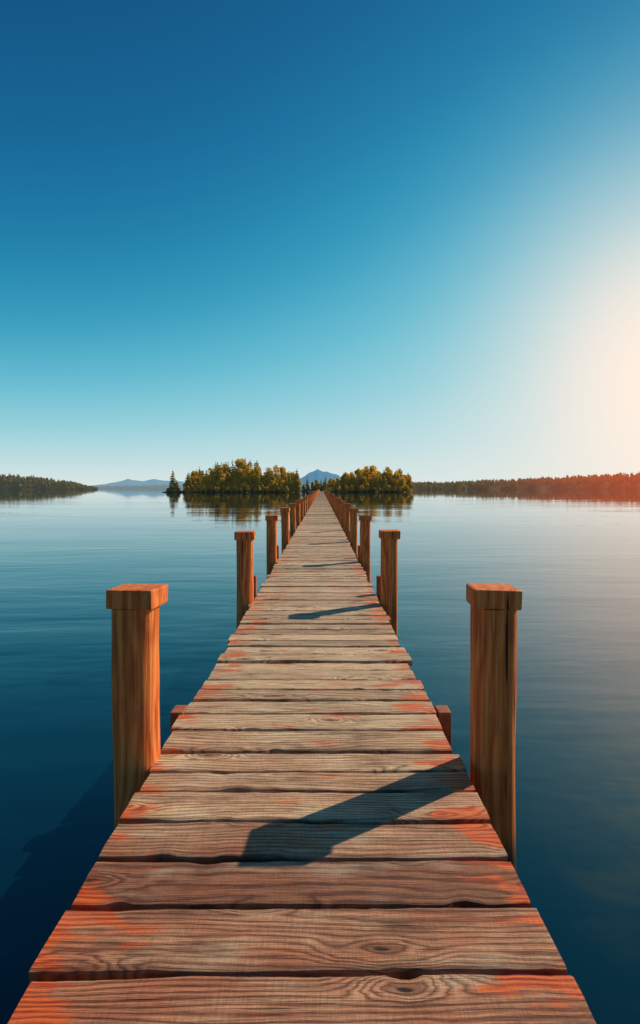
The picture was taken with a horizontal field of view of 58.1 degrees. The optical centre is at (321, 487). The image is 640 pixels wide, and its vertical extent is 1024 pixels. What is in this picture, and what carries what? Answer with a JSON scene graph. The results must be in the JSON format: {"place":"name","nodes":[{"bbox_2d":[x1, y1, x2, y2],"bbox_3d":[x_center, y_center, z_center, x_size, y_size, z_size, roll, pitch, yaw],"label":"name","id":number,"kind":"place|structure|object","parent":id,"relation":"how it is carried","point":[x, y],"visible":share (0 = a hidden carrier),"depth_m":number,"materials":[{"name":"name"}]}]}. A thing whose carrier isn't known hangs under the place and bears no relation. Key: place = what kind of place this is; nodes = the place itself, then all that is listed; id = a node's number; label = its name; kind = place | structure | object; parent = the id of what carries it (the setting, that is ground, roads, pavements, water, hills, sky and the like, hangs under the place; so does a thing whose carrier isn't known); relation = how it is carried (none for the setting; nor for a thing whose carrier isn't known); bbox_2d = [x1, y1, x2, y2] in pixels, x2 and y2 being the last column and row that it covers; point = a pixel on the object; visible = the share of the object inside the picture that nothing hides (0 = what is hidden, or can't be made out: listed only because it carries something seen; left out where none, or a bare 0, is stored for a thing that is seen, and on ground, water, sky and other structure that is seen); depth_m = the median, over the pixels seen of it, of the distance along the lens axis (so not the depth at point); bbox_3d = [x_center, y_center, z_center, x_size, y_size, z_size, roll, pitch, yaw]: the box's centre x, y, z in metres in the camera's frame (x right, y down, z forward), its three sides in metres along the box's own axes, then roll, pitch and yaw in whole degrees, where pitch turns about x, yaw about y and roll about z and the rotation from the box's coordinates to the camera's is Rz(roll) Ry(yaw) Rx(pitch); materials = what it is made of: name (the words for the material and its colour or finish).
{"place":"outdoors","nodes":[
{"label":"outdoors","id":0,"kind":"place"},
{"bbox_2d":[0,480,97,489],"bbox_3d":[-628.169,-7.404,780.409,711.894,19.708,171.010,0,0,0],"label":"shore","id":1,"kind":"structure","parent":0,"point":[14,486],"depth_m":704.85,"materials":[{"name":"green plant"}]},
{"bbox_2d":[0,473,97,488],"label":"shore trees","id":2,"kind":"object","parent":1,"relation":"on","point":[9,478],"visible":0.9,"depth_m":723.97,"materials":[{"name":"green plant"}]},
{"bbox_2d":[92,479,184,485],"bbox_3d":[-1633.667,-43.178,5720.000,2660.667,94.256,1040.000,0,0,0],"label":"mountains","id":3,"kind":"structure","parent":0,"point":[128,482],"depth_m":5476.18,"materials":[{"name":"blue stone"}]},
{"bbox_2d":[95,484,322,488],"bbox_3d":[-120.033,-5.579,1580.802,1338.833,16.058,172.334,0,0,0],"label":"shore","id":4,"kind":"structure","parent":0,"point":[137,487],"depth_m":1505.82,"materials":[{"name":"blue plant"}]},
{"bbox_2d":[98,481,455,487],"bbox_3d":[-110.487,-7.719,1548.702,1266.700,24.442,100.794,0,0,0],"label":"shore trees","id":5,"kind":"object","parent":4,"relation":"on","point":[182,485],"visible":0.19,"depth_m":1555.49,"materials":[{"name":"green plant"}]},
{"bbox_2d":[199,489,278,492],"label":"island","id":6,"kind":"structure","parent":0,"point":[243,491],"depth_m":249.68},
{"bbox_2d":[166,458,300,491],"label":"island trees","id":7,"kind":"object","parent":6,"relation":"on","point":[245,476],"visible":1,"depth_m":256.67,"materials":[{"name":"green plant"}]},
{"bbox_2d":[0,489,639,1023],"bbox_3d":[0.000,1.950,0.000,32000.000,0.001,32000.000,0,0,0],"label":"lake water","id":8,"kind":"structure","parent":0,"point":[566,561],"depth_m":6.71,"materials":[{"name":"blue liquid"}]},
{"bbox_2d":[7,489,595,1023],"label":"wooden pier","id":9,"kind":"structure","parent":8,"relation":"in","point":[303,833],"depth_m":2.13,"materials":[{"name":"brown wood"}]},
{"bbox_2d":[106,584,167,829],"bbox_3d":[-0.959,2.056,2.990,0.250,3.086,0.243,0,0,5],"label":"wooden post","id":10,"kind":"object","parent":9,"relation":"attached to","point":[135,679],"visible":0.5,"depth_m":2.89,"materials":[{"name":"brown wood"}]},
{"bbox_2d":[234,530,255,629],"bbox_3d":[-0.936,2.066,7.008,0.240,3.087,0.240,0,0,-1],"label":"wooden post","id":11,"kind":"object","parent":9,"relation":"attached to","point":[245,570],"visible":0.32,"depth_m":6.92,"materials":[{"name":"brown wood"}]},
{"bbox_2d":[265,515,278,574],"bbox_3d":[-0.952,2.060,11.041,0.239,3.087,0.246,0,1,0],"label":"wooden post","id":12,"kind":"object","parent":9,"relation":"attached to","point":[271,537],"visible":0.41,"depth_m":10.94,"materials":[{"name":"brown wood"}]},
{"bbox_2d":[280,507,289,552],"bbox_3d":[-0.951,2.053,15.059,0.248,3.088,0.237,0,0,1],"label":"wooden post","id":13,"kind":"object","parent":9,"relation":"attached to","point":[284,511],"visible":0.38,"depth_m":14.96,"materials":[{"name":"brown wood"}]},
{"bbox_2d":[289,503,295,537],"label":"wooden post","id":14,"kind":"object","parent":9,"relation":"attached to","point":[292,506],"visible":0.31,"depth_m":18.97,"materials":[{"name":"brown wood"}]},
{"bbox_2d":[295,501,300,528],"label":"wooden post","id":15,"kind":"object","parent":9,"relation":"attached to","point":[297,507],"visible":0.29,"depth_m":22.89,"materials":[{"name":"brown wood"}]},
{"bbox_2d":[299,499,303,520],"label":"wooden post","id":16,"kind":"object","parent":9,"relation":"attached to","point":[301,508],"visible":0.23,"depth_m":26.95,"materials":[{"name":"brown wood"}]},
{"bbox_2d":[302,498,305,515],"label":"wooden post","id":17,"kind":"object","parent":9,"relation":"attached to","point":[304,506],"visible":0.2,"depth_m":30.90,"materials":[{"name":"brown wood"}]},
{"bbox_2d":[304,496,307,512],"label":"wooden post","id":18,"kind":"object","parent":9,"relation":"attached to","point":[306,497],"visible":0.18,"depth_m":34.94,"materials":[{"name":"brown wood"}]},
{"bbox_2d":[335,498,339,516],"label":"wooden post","id":19,"kind":"object","parent":9,"relation":"attached to","point":[336,506],"visible":0.19,"depth_m":30.89,"materials":[{"name":"brown wood"}]},
{"bbox_2d":[337,499,341,519],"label":"wooden post","id":20,"kind":"object","parent":9,"relation":"attached to","point":[338,508],"visible":0.2,"depth_m":26.94,"materials":[{"name":"brown wood"}]},
{"bbox_2d":[339,501,345,527],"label":"wooden post","id":21,"kind":"object","parent":9,"relation":"attached to","point":[341,512],"visible":0.23,"depth_m":22.89,"materials":[{"name":"brown wood"}]},
{"bbox_2d":[343,503,350,537],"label":"wooden post","id":22,"kind":"object","parent":9,"relation":"attached to","point":[347,506],"visible":0.34,"depth_m":18.89,"materials":[{"name":"brown wood"}]},
{"bbox_2d":[349,508,357,559],"bbox_3d":[0.839,2.062,15.062,0.248,3.090,0.249,0,0,1],"label":"wooden post","id":23,"kind":"object","parent":9,"relation":"attached to","point":[353,526],"visible":0.43,"depth_m":14.96,"materials":[{"name":"brown wood"}]},
{"bbox_2d":[359,515,371,582],"bbox_3d":[0.835,2.061,10.997,0.244,3.088,0.246,0,-1,2],"label":"wooden post","id":24,"kind":"object","parent":9,"relation":"attached to","point":[365,522],"visible":0.43,"depth_m":10.91,"materials":[{"name":"brown wood"}]},
{"bbox_2d":[379,529,400,637],"bbox_3d":[0.827,2.053,6.992,0.239,3.087,0.241,0,0,-1],"label":"wooden post","id":25,"kind":"object","parent":9,"relation":"attached to","point":[389,538],"visible":0.38,"depth_m":6.90,"materials":[{"name":"brown wood"}]},
{"bbox_2d":[466,583,521,870],"bbox_3d":[0.886,2.052,2.992,0.242,3.089,0.242,0,0,2],"label":"wooden post","id":26,"kind":"object","parent":9,"relation":"attached to","point":[494,607],"visible":0.47,"depth_m":2.88,"materials":[{"name":"brown wood"}]},
{"bbox_2d":[299,469,340,483],"bbox_3d":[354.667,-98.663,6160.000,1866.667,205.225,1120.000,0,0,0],"label":"mountains","id":27,"kind":"structure","parent":0,"point":[319,475],"depth_m":5916.06,"materials":[{"name":"blue stone"}]},
{"bbox_2d":[0,0,639,485],"label":"sky","id":28,"kind":"structure","parent":0,"point":[338,237],"materials":[{"name":"blue"}]},
{"bbox_2d":[333,488,401,491],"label":"island","id":29,"kind":"structure","parent":0,"point":[363,491],"depth_m":262.34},
{"bbox_2d":[327,465,413,491],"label":"island trees","id":30,"kind":"object","parent":29,"relation":"on","point":[366,479],"visible":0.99,"depth_m":265.40,"materials":[{"name":"green plant"}]},
{"bbox_2d":[411,478,639,488],"bbox_3d":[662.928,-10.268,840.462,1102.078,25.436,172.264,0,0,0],"label":"shore","id":31,"kind":"structure","parent":0,"point":[607,485],"depth_m":765.10,"materials":[{"name":"plant"}]},
{"bbox_2d":[412,471,639,488],"bbox_3d":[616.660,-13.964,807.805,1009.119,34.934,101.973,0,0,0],"label":"shore trees","id":32,"kind":"object","parent":31,"relation":"on","point":[606,478],"visible":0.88,"depth_m":786.67,"materials":[{"name":"green plant"}]},
{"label":"island","id":33,"kind":"structure","parent":0,"visible":0},
{"bbox_2d":[300,476,336,489],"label":"island trees","id":34,"kind":"object","parent":33,"relation":"on","point":[316,485],"visible":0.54,"depth_m":330.77,"materials":[{"name":"green plant"}]}
]}

